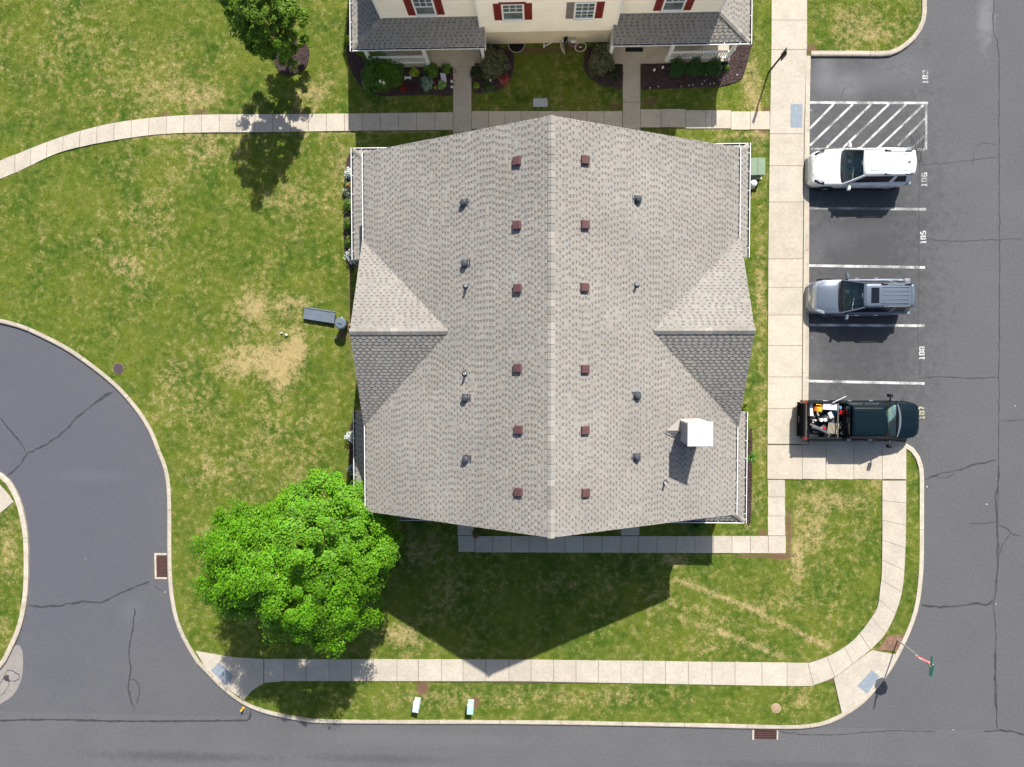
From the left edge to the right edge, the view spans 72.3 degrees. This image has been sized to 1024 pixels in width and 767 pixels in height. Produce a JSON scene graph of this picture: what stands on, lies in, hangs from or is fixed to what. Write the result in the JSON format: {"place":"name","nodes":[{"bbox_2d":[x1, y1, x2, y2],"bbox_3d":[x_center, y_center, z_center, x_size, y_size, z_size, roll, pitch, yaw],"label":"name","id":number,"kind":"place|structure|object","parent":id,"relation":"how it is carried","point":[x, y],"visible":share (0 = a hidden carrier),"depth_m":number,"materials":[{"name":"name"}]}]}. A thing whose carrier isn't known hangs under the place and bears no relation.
{"place":"outdoors","nodes":[
{"label":"outdoors","id":0,"kind":"place"},
{"bbox_2d":[0,480,23,660],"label":"grass island","id":1,"kind":"structure","parent":0,"point":[11,567],"depth_m":36.27,"materials":[{"name":"green plant"}]},
{"bbox_2d":[0,485,13,512],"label":"island pad","id":2,"kind":"object","parent":1,"relation":"on","point":[6,500],"visible":1,"depth_m":36.11,"materials":[{"name":"concrete"}]},
{"bbox_2d":[0,472,29,668],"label":"kerb of island","id":3,"kind":"structure","parent":0,"point":[20,507],"depth_m":36.22,"materials":[{"name":"concrete"}]},
{"bbox_2d":[0,109,769,178],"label":"pavement","id":4,"kind":"structure","parent":0,"point":[429,121],"depth_m":34.78,"materials":[{"name":"concrete"}]},
{"bbox_2d":[0,0,921,725],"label":"lawn","id":5,"kind":"structure","parent":0,"point":[244,144],"depth_m":35.22,"materials":[{"name":"green plant"}]},
{"bbox_2d":[113,363,123,373],"bbox_3d":[-20.015,-0.763,35.656,0.590,0.040,0.590,0,92,2],"label":"manhole","id":6,"kind":"object","parent":5,"relation":"on","point":[118,368],"visible":1,"depth_m":35.64,"materials":[{"name":"metal"}]},
{"bbox_2d":[274,39,308,74],"bbox_3d":[-10.941,-16.211,34.787,1.819,0.173,1.786,0,92,2],"label":"mulch ring","id":7,"kind":"object","parent":5,"relation":"on","point":[302,55],"visible":0.53,"depth_m":34.76,"materials":[{"name":"brown wood"}]},
{"bbox_2d":[214,0,310,70],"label":"young tree","id":8,"kind":"object","parent":7,"relation":"on","point":[282,17],"visible":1,"depth_m":30.13,"materials":[{"name":"green plant"}]},
{"bbox_2d":[185,467,403,658],"bbox_3d":[-9.243,7.502,30.903,9.191,9.398,7.813,0,92,2],"label":"broadleaf tree","id":9,"kind":"object","parent":5,"relation":"on","point":[358,554],"visible":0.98,"depth_m":28.41,"materials":[{"name":"green plant"}]},
{"bbox_2d":[303,307,335,323],"bbox_3d":[-9.611,-3.413,35.053,1.580,0.235,0.610,9,92,2],"label":"storage bench","id":10,"kind":"object","parent":5,"relation":"on","point":[321,315],"visible":1,"depth_m":34.95,"materials":[{"name":"grey plastic"}]},
{"bbox_2d":[335,317,348,329],"bbox_3d":[-8.389,-2.966,34.664,0.573,0.949,0.573,-27,91,3],"label":"trash can","id":11,"kind":"object","parent":5,"relation":"on","point":[341,323],"visible":1,"depth_m":34.27,"materials":[{"name":"grey plastic"}]},
{"bbox_2d":[344,152,353,272],"bbox_3d":[-8.148,-8.515,34.952,0.550,0.168,5.954,0,92,2],"label":"side bed","id":12,"kind":"object","parent":5,"relation":"on","point":[346,214],"visible":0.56,"depth_m":34.94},
{"bbox_2d":[341,188,350,197],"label":"flowering bush","id":13,"kind":"object","parent":12,"relation":"on","point":[346,192],"visible":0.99,"depth_m":34.68,"materials":[{"name":"green plant"}]},
{"bbox_2d":[342,197,350,212],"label":"side bush","id":14,"kind":"object","parent":12,"relation":"on","point":[347,204],"visible":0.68,"depth_m":34.60,"materials":[{"name":"green plant"}]},
{"bbox_2d":[342,217,350,231],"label":"side bush","id":15,"kind":"object","parent":12,"relation":"on","point":[346,222],"visible":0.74,"depth_m":34.55,"materials":[{"name":"green plant"}]},
{"bbox_2d":[344,167,350,179],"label":"flowering bush","id":16,"kind":"object","parent":12,"relation":"on","point":[347,173],"visible":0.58,"depth_m":34.44,"materials":[{"name":"white plant"}]},
{"bbox_2d":[344,235,350,247],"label":"side bush","id":17,"kind":"object","parent":12,"relation":"on","point":[346,243],"visible":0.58,"depth_m":34.61,"materials":[{"name":"green plant"}]},
{"bbox_2d":[343,247,358,264],"bbox_3d":[-7.952,-6.315,34.591,0.924,0.888,0.928,0,92,2],"label":"flowering bush","id":18,"kind":"object","parent":12,"relation":"on","point":[349,253],"visible":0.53,"depth_m":34.60,"materials":[{"name":"white plant"}]},
{"bbox_2d":[348,421,353,487],"bbox_3d":[-8.015,3.826,35.374,0.464,0.178,3.956,0,92,2],"label":"side bed","id":19,"kind":"object","parent":5,"relation":"on","point":[350,453],"visible":0.34,"depth_m":35.34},
{"bbox_2d":[344,430,352,443],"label":"flowering bush","id":20,"kind":"object","parent":19,"relation":"on","point":[349,436],"visible":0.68,"depth_m":34.84,"materials":[{"name":"white plant"}]},
{"bbox_2d":[346,464,352,475],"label":"flowering bush","id":21,"kind":"object","parent":19,"relation":"on","point":[350,468],"visible":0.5,"depth_m":34.97,"materials":[{"name":"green plant"}]},
{"bbox_2d":[346,18,456,95],"bbox_3d":[-5.855,-15.437,34.621,6.275,0.173,2.882,25,93,1],"label":"mulch bed","id":22,"kind":"object","parent":5,"relation":"on","point":[356,63],"visible":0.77,"depth_m":34.59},
{"bbox_2d":[343,34,349,44],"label":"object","id":23,"kind":"object","parent":22,"relation":"on","point":[346,37],"visible":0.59,"depth_m":34.39,"materials":[{"name":"green plant"}]},
{"bbox_2d":[360,51,403,95],"bbox_3d":[-6.404,-15.238,33.927,2.148,1.491,2.178,0,92,2],"label":"spreading shrub","id":24,"kind":"object","parent":22,"relation":"on","point":[377,69],"visible":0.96,"depth_m":33.93,"materials":[{"name":"green plant"}]},
{"bbox_2d":[390,75,402,88],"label":"shrub","id":25,"kind":"object","parent":22,"relation":"on","point":[400,84],"visible":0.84,"depth_m":34.42,"materials":[{"name":"green plant"}]},
{"bbox_2d":[394,61,405,74],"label":"shrub","id":26,"kind":"object","parent":22,"relation":"on","point":[400,68],"visible":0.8,"depth_m":34.33,"materials":[{"name":"green plant"}]},
{"bbox_2d":[399,84,406,91],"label":"red flowers","id":27,"kind":"object","parent":22,"relation":"on","point":[401,89],"visible":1,"depth_m":34.53,"materials":[{"name":"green plant"}]},
{"bbox_2d":[406,81,418,94],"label":"dark red plant","id":28,"kind":"object","parent":22,"relation":"on","point":[411,87],"visible":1,"depth_m":34.52,"materials":[{"name":"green plant"}]},
{"bbox_2d":[409,66,419,76],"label":"yellow plant","id":29,"kind":"object","parent":22,"relation":"on","point":[414,73],"visible":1,"depth_m":34.37,"materials":[{"name":"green plant"}]},
{"bbox_2d":[420,75,433,91],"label":"silver plant","id":30,"kind":"object","parent":22,"relation":"on","point":[426,83],"visible":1,"depth_m":34.33,"materials":[{"name":"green plant"}]},
{"bbox_2d":[423,62,438,77],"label":"hosta","id":31,"kind":"object","parent":22,"relation":"on","point":[431,71],"visible":1,"depth_m":34.30,"materials":[{"name":"green plant"}]},
{"bbox_2d":[437,79,447,89],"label":"variegated plant","id":32,"kind":"object","parent":22,"relation":"on","point":[441,83],"visible":1,"depth_m":34.38,"materials":[{"name":"green plant"}]},
{"bbox_2d":[440,73,446,81],"bbox_3d":[-3.355,-14.993,34.379,0.260,0.300,0.400,-7,92,2],"label":"garden sign","id":33,"kind":"object","parent":22,"relation":"on","point":[443,76],"visible":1,"depth_m":34.32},
{"bbox_2d":[441,64,450,74],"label":"hosta","id":34,"kind":"object","parent":22,"relation":"on","point":[446,70],"visible":1,"depth_m":34.32,"materials":[{"name":"green plant"}]},
{"bbox_2d":[412,697,420,712],"bbox_3d":[-4.823,16.254,35.416,0.320,0.560,0.540,7,92,2],"label":"utility pedestal","id":35,"kind":"object","parent":5,"relation":"on","point":[416,705],"visible":1,"depth_m":35.15,"materials":[{"name":"white plastic"}]},
{"bbox_2d":[410,521,425,529],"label":"gutter plant","id":36,"kind":"object","parent":5,"relation":"on","point":[421,524],"visible":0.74,"depth_m":35.15,"materials":[{"name":"green plant"}]},
{"bbox_2d":[447,530,456,539],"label":"shrub","id":37,"kind":"object","parent":5,"relation":"on","point":[451,534],"visible":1,"depth_m":35.08,"materials":[{"name":"green plant"}]},
{"bbox_2d":[467,699,473,714],"bbox_3d":[-2.092,16.309,35.315,0.320,0.560,0.540,2,92,2],"label":"utility pedestal","id":38,"kind":"object","parent":5,"relation":"on","point":[470,706],"visible":1,"depth_m":35.04,"materials":[{"name":"white plastic"}]},
{"bbox_2d":[472,529,480,538],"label":"flowering plant","id":39,"kind":"object","parent":5,"relation":"on","point":[476,533],"visible":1,"depth_m":35.08,"materials":[{"name":"green plant"}]},
{"bbox_2d":[471,44,513,93],"bbox_3d":[-0.931,-15.457,34.435,2.161,0.172,2.404,0,92,2],"label":"mulch bed","id":40,"kind":"object","parent":5,"relation":"on","point":[497,85],"visible":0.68,"depth_m":34.42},
{"bbox_2d":[473,82,479,88],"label":"yellow plant","id":41,"kind":"object","parent":40,"relation":"on","point":[475,85],"visible":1,"depth_m":34.39,"materials":[{"name":"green plant"}]},
{"bbox_2d":[470,62,485,79],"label":"dark shrub","id":42,"kind":"object","parent":40,"relation":"on","point":[477,72],"visible":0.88,"depth_m":34.22,"materials":[{"name":"green plant"}]},
{"bbox_2d":[482,80,494,92],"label":"grey plant","id":43,"kind":"object","parent":40,"relation":"on","point":[488,87],"visible":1,"depth_m":34.37,"materials":[{"name":"green plant"}]},
{"bbox_2d":[479,44,510,82],"bbox_3d":[-0.923,-15.589,33.616,1.498,1.670,1.529,-28,91,3],"label":"brown shrub","id":44,"kind":"object","parent":40,"relation":"on","point":[492,67],"visible":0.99,"depth_m":33.58,"materials":[{"name":"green plant"}]},
{"bbox_2d":[497,73,510,86],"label":"coral flowers","id":45,"kind":"object","parent":40,"relation":"on","point":[505,76],"visible":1,"depth_m":34.32,"materials":[{"name":"red plant"}]},
{"bbox_2d":[533,98,547,106],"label":"stepping slab","id":46,"kind":"structure","parent":5,"relation":"on","point":[540,102],"depth_m":34.36,"materials":[{"name":"grey concrete"}]},
{"bbox_2d":[349,0,751,67],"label":"house","id":47,"kind":"structure","parent":5,"relation":"on","point":[439,33],"depth_m":31.22,"materials":[{"name":"beige plastic"}]},
{"bbox_2d":[411,0,437,16],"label":"window","id":48,"kind":"structure","parent":47,"relation":"in","point":[423,8],"depth_m":30.35,"materials":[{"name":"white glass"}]},
{"bbox_2d":[501,4,524,21],"bbox_3d":[0.040,-15.824,29.911,1.000,1.450,0.100,0,92,2],"label":"window","id":49,"kind":"structure","parent":47,"relation":"in","point":[510,12],"depth_m":29.86,"materials":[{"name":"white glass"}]},
{"bbox_2d":[508,43,524,52],"bbox_3d":[0.219,-16.397,34.323,0.849,0.124,0.447,0,92,2],"label":"window well","id":50,"kind":"object","parent":47,"relation":"attached to","point":[516,48],"depth_m":34.33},
{"bbox_2d":[573,2,596,20],"bbox_3d":[3.092,-15.822,29.790,0.950,1.440,0.100,0,92,2],"label":"window","id":51,"kind":"structure","parent":47,"relation":"in","point":[583,11],"depth_m":29.78,"materials":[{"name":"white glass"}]},
{"bbox_2d":[660,0,686,12],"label":"window","id":52,"kind":"structure","parent":47,"relation":"in","point":[669,6],"depth_m":30.19,"materials":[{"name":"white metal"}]},
{"bbox_2d":[349,115,755,538],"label":"house","id":53,"kind":"structure","parent":5,"relation":"on","point":[552,330],"depth_m":26.93,"materials":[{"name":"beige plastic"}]},
{"bbox_2d":[560,35,586,53],"bbox_3d":[2.943,-16.401,33.802,1.269,0.869,0.651,-12,92,3],"label":"bicycle","id":54,"kind":"object","parent":5,"relation":"on","point":[566,41],"visible":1,"depth_m":33.77,"materials":[{"name":"metal"}]},
{"bbox_2d":[584,47,623,89],"bbox_3d":[4.490,-15.397,34.234,2.381,0.168,1.593,22,93,1],"label":"mulch bed","id":55,"kind":"object","parent":5,"relation":"on","point":[604,81],"visible":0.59,"depth_m":34.22,"materials":[{"name":"brown wood"}]},
{"bbox_2d":[587,43,614,76],"bbox_3d":[4.288,-15.565,33.336,1.349,1.860,1.318,0,92,2],"label":"brown shrub","id":56,"kind":"object","parent":55,"relation":"on","point":[601,60],"visible":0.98,"depth_m":33.33,"materials":[{"name":"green plant"}]},
{"bbox_2d":[604,64,621,81],"bbox_3d":[4.930,-15.213,34.087,0.917,0.306,0.924,21,93,1],"label":"dark shrub","id":57,"kind":"object","parent":55,"relation":"on","point":[611,75],"visible":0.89,"depth_m":34.09,"materials":[{"name":"green plant"}]},
{"bbox_2d":[641,42,752,90],"bbox_3d":[9.033,-15.157,34.069,5.671,0.171,1.882,-11,92,3],"label":"mulch bed","id":58,"kind":"object","parent":5,"relation":"on","point":[660,77],"visible":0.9,"depth_m":34.06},
{"bbox_2d":[668,56,687,77],"bbox_3d":[8.011,-15.318,33.657,0.946,0.919,0.948,-11,92,3],"label":"evergreen shrub","id":59,"kind":"object","parent":58,"relation":"on","point":[675,65],"visible":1,"depth_m":33.69,"materials":[{"name":"green plant"}]},
{"bbox_2d":[684,56,704,76],"bbox_3d":[8.812,-15.296,33.627,0.972,0.912,0.931,0,92,2],"label":"evergreen shrub","id":60,"kind":"object","parent":58,"relation":"on","point":[693,66],"visible":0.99,"depth_m":33.67,"materials":[{"name":"green plant"}]},
{"bbox_2d":[703,56,722,76],"bbox_3d":[9.705,-15.288,33.589,0.941,0.920,0.916,16,93,2],"label":"evergreen shrub","id":61,"kind":"object","parent":58,"relation":"on","point":[716,65],"visible":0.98,"depth_m":33.61,"materials":[{"name":"green plant"}]},
{"bbox_2d":[722,65,729,71],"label":"corner flowers","id":62,"kind":"object","parent":58,"relation":"on","point":[725,68],"visible":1,"depth_m":33.88,"materials":[{"name":"green plant"}]},
{"bbox_2d":[742,404,748,409],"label":"weed","id":63,"kind":"object","parent":5,"relation":"on","point":[746,406],"visible":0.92,"depth_m":34.37,"materials":[{"name":"green plant"}]},
{"bbox_2d":[747,427,752,524],"bbox_3d":[11.745,4.597,34.658,0.280,0.170,4.860,0,92,2],"label":"side bed","id":64,"kind":"object","parent":5,"relation":"on","point":[749,489],"visible":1,"depth_m":34.63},
{"bbox_2d":[747,451,756,461],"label":"fern","id":65,"kind":"object","parent":64,"relation":"on","point":[751,455],"visible":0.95,"depth_m":34.51,"materials":[{"name":"green plant"}]},
{"bbox_2d":[750,180,756,188],"bbox_3d":[11.607,-9.599,33.831,0.340,0.640,0.357,0,92,2],"label":"meter pedestal","id":66,"kind":"object","parent":5,"relation":"on","point":[753,183],"visible":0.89,"depth_m":33.55,"materials":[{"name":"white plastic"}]},
{"bbox_2d":[750,158,764,179],"bbox_3d":[11.718,-10.361,33.801,0.840,0.680,0.880,0,92,2],"label":"transformer","id":67,"kind":"object","parent":5,"relation":"on","point":[757,168],"visible":0.78,"depth_m":33.47,"materials":[{"name":"metal"}]},
{"bbox_2d":[771,703,780,712],"bbox_3d":[13.186,16.209,34.994,0.496,0.040,0.496,0,92,2],"label":"manhole","id":68,"kind":"object","parent":5,"relation":"on","point":[775,707],"visible":1,"depth_m":34.98,"materials":[{"name":"concrete"}]},
{"bbox_2d":[768,47,786,72],"bbox_3d":[12.377,-15.011,32.727,0.074,2.450,0.340,0,92,2],"label":"lamp post","id":69,"kind":"object","parent":5,"relation":"on","point":[783,54],"visible":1,"depth_m":32.18,"materials":[{"name":"metal"}]},
{"bbox_2d":[876,635,903,651],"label":"bare soil","id":70,"kind":"structure","parent":5,"relation":"on","point":[890,643],"depth_m":34.66,"materials":[{"name":"brown soil"}]},
{"bbox_2d":[897,639,934,676],"bbox_3d":[18.994,12.734,33.061,0.526,3.220,0.768,-28,91,3],"label":"stop sign","id":71,"kind":"object","parent":70,"relation":"on","point":[932,666],"visible":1,"depth_m":31.91,"materials":[{"name":"green metal"}]},
{"bbox_2d":[0,319,923,728],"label":"kerb around lawn","id":72,"kind":"structure","parent":0,"point":[346,721],"depth_m":35.54,"materials":[{"name":"concrete"}]},
{"bbox_2d":[453,67,470,133],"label":"front path","id":73,"kind":"structure","parent":0,"point":[462,104],"depth_m":34.52,"materials":[{"name":"concrete"}]},
{"bbox_2d":[0,0,1023,730],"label":"asphalt lot","id":74,"kind":"structure","parent":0,"point":[82,466],"depth_m":34.43,"materials":[{"name":"grey asphalt"}]},
{"bbox_2d":[154,553,166,578],"bbox_3d":[-18.057,9.386,36.090,0.638,0.135,1.343,0,92,2],"label":"storm drain","id":75,"kind":"object","parent":74,"relation":"on","point":[160,562],"visible":1,"depth_m":36.03,"materials":[{"name":"metal"}]},
{"bbox_2d":[804,56,810,440],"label":"kerb beside parking","id":76,"kind":"structure","parent":74,"relation":"on","point":[807,111],"depth_m":34.08,"materials":[{"name":"concrete"}]},
{"bbox_2d":[797,394,918,447],"bbox_3d":[16.675,1.748,33.591,5.632,1.770,2.540,0,92,2],"label":"pickup truck","id":77,"kind":"object","parent":74,"relation":"on","point":[869,420],"visible":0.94,"depth_m":33.22,"materials":[{"name":"blue paint"}]},
{"bbox_2d":[807,403,813,415],"bbox_3d":[14.379,1.219,33.774,0.160,0.300,0.680,-3,92,2],"label":"white board","id":78,"kind":"object","parent":77,"relation":"on","point":[810,408],"visible":0.86,"depth_m":33.63,"materials":[{"name":"white"}]},
{"bbox_2d":[813,404,821,415],"bbox_3d":[14.627,1.263,33.644,0.400,0.544,0.590,0,92,2],"label":"leaf blower","id":79,"kind":"object","parent":77,"relation":"on","point":[817,408],"visible":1,"depth_m":33.48,"materials":[{"name":"yellow plastic"}]},
{"bbox_2d":[810,424,830,436],"bbox_3d":[14.777,2.265,33.696,1.065,0.500,0.384,19,93,1],"label":"plastic chute","id":80,"kind":"object","parent":77,"relation":"on","point":[815,429],"visible":1,"depth_m":33.50,"materials":[{"name":"grey plastic"}]},
{"bbox_2d":[815,417,826,421],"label":"plastic tubs","id":81,"kind":"object","parent":77,"relation":"in","point":[821,419],"visible":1,"depth_m":33.52,"materials":[{"name":"white plastic"}]},
{"bbox_2d":[818,424,826,429],"bbox_3d":[14.941,2.148,33.725,0.440,0.420,0.440,0,92,2],"label":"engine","id":82,"kind":"object","parent":77,"relation":"in","point":[823,426],"visible":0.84,"depth_m":33.62,"materials":[{"name":"metal"}]},
{"bbox_2d":[820,413,832,423],"bbox_3d":[15.121,1.694,33.653,0.680,0.519,0.502,-17,91,3],"label":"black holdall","id":83,"kind":"object","parent":77,"relation":"in","point":[825,415],"visible":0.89,"depth_m":33.58,"materials":[{"name":"black fabric"}]},
{"bbox_2d":[820,400,836,409],"bbox_3d":[15.179,1.039,33.638,0.700,0.500,0.440,3,92,2],"label":"cool box","id":84,"kind":"object","parent":77,"relation":"on","point":[829,406],"visible":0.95,"depth_m":33.39,"materials":[{"name":"white plastic"}]},
{"bbox_2d":[824,411,833,418],"bbox_3d":[15.237,1.500,33.694,0.200,0.415,0.300,-26,91,3],"label":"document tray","id":85,"kind":"object","parent":77,"relation":"on","point":[829,414],"visible":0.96,"depth_m":33.49,"materials":[{"name":"white plastic"}]},
{"bbox_2d":[825,422,839,434],"bbox_3d":[15.377,2.140,33.726,0.530,0.385,0.570,7,92,2],"label":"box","id":86,"kind":"object","parent":77,"relation":"on","point":[831,427],"visible":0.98,"depth_m":33.55,"materials":[{"name":"beige cardboard"}]},
{"bbox_2d":[805,273,915,319],"bbox_3d":[16.587,-4.142,33.466,4.639,1.734,2.239,0,92,2],"label":"parked car","id":87,"kind":"object","parent":74,"relation":"on","point":[846,297],"visible":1,"depth_m":33.27,"materials":[{"name":"grey paint"}]},
{"bbox_2d":[805,141,916,190],"bbox_3d":[16.503,-10.257,33.230,4.679,1.785,2.299,0,92,2],"label":"parked car","id":88,"kind":"object","parent":74,"relation":"on","point":[877,168],"visible":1,"depth_m":33.05,"materials":[{"name":"white paint"}]},
{"bbox_2d":[810,0,926,56],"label":"kerb round corner","id":89,"kind":"object","parent":74,"relation":"on","point":[910,40],"visible":1,"depth_m":33.71,"materials":[{"name":"concrete"}]},
{"bbox_2d":[0,711,1023,766],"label":"street","id":90,"kind":"structure","parent":0,"point":[260,741],"depth_m":35.80,"materials":[{"name":"grey asphalt"}]},
{"bbox_2d":[752,730,777,739],"bbox_3d":[12.696,17.632,35.215,1.284,0.135,0.495,0,92,2],"label":"storm drain","id":91,"kind":"object","parent":90,"relation":"on","point":[764,734],"visible":1,"depth_m":35.16,"materials":[{"name":"metal"}]},
{"bbox_2d":[196,445,905,713],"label":"corner pavement","id":92,"kind":"structure","parent":0,"point":[845,669],"depth_m":34.95,"materials":[{"name":"concrete"}]},
{"bbox_2d":[211,663,232,684],"bbox_3d":[-14.852,14.906,35.990,1.104,0.018,0.614,44,93,0],"label":"tactile mat","id":93,"kind":"object","parent":92,"relation":"on","point":[221,673],"visible":1,"depth_m":35.99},
{"bbox_2d":[858,670,878,693],"bbox_3d":[17.705,14.773,34.754,0.616,0.018,1.054,37,93,1],"label":"tactile mat","id":94,"kind":"object","parent":92,"relation":"on","point":[867,682],"visible":1,"depth_m":34.75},
{"bbox_2d":[458,480,785,552],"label":"pavement","id":95,"kind":"structure","parent":0,"point":[774,541],"depth_m":34.94,"materials":[{"name":"concrete"}]},
{"bbox_2d":[623,64,639,129],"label":"front path","id":96,"kind":"structure","parent":0,"point":[631,98],"depth_m":34.20,"materials":[{"name":"concrete"}]},
{"bbox_2d":[625,47,642,51],"bbox_3d":[5.935,-16.210,34.037,0.846,0.013,0.218,0,92,2],"label":"door mat","id":97,"kind":"object","parent":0,"point":[633,49],"depth_m":34.03,"materials":[{"name":"black rubber"}]},
{"bbox_2d":[684,523,707,533],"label":"fountain grass","id":98,"kind":"object","parent":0,"point":[698,527],"depth_m":34.56,"materials":[{"name":"green plant"}]},
{"bbox_2d":[808,415,816,426],"bbox_3d":[14.474,1.827,33.757,0.293,0.371,0.620,0,92,2],"label":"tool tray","id":99,"kind":"object","parent":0,"point":[812,420],"visible":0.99,"depth_m":33.74,"materials":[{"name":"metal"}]},
{"bbox_2d":[767,0,901,446],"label":"pavement","id":100,"kind":"structure","parent":0,"point":[786,302],"depth_m":34.15,"materials":[{"name":"concrete"}]},
{"bbox_2d":[790,104,802,127],"bbox_3d":[13.764,-12.961,33.934,0.572,0.018,1.131,0,92,2],"label":"tactile mat","id":101,"kind":"object","parent":100,"relation":"on","point":[795,115],"visible":1,"depth_m":33.93,"materials":[{"name":"blue plastic"}]},
{"bbox_2d":[838,420,842,435],"bbox_3d":[15.799,2.150,33.712,0.286,0.381,0.720,0,92,2],"label":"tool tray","id":102,"kind":"object","parent":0,"point":[840,430],"visible":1,"depth_m":33.69,"materials":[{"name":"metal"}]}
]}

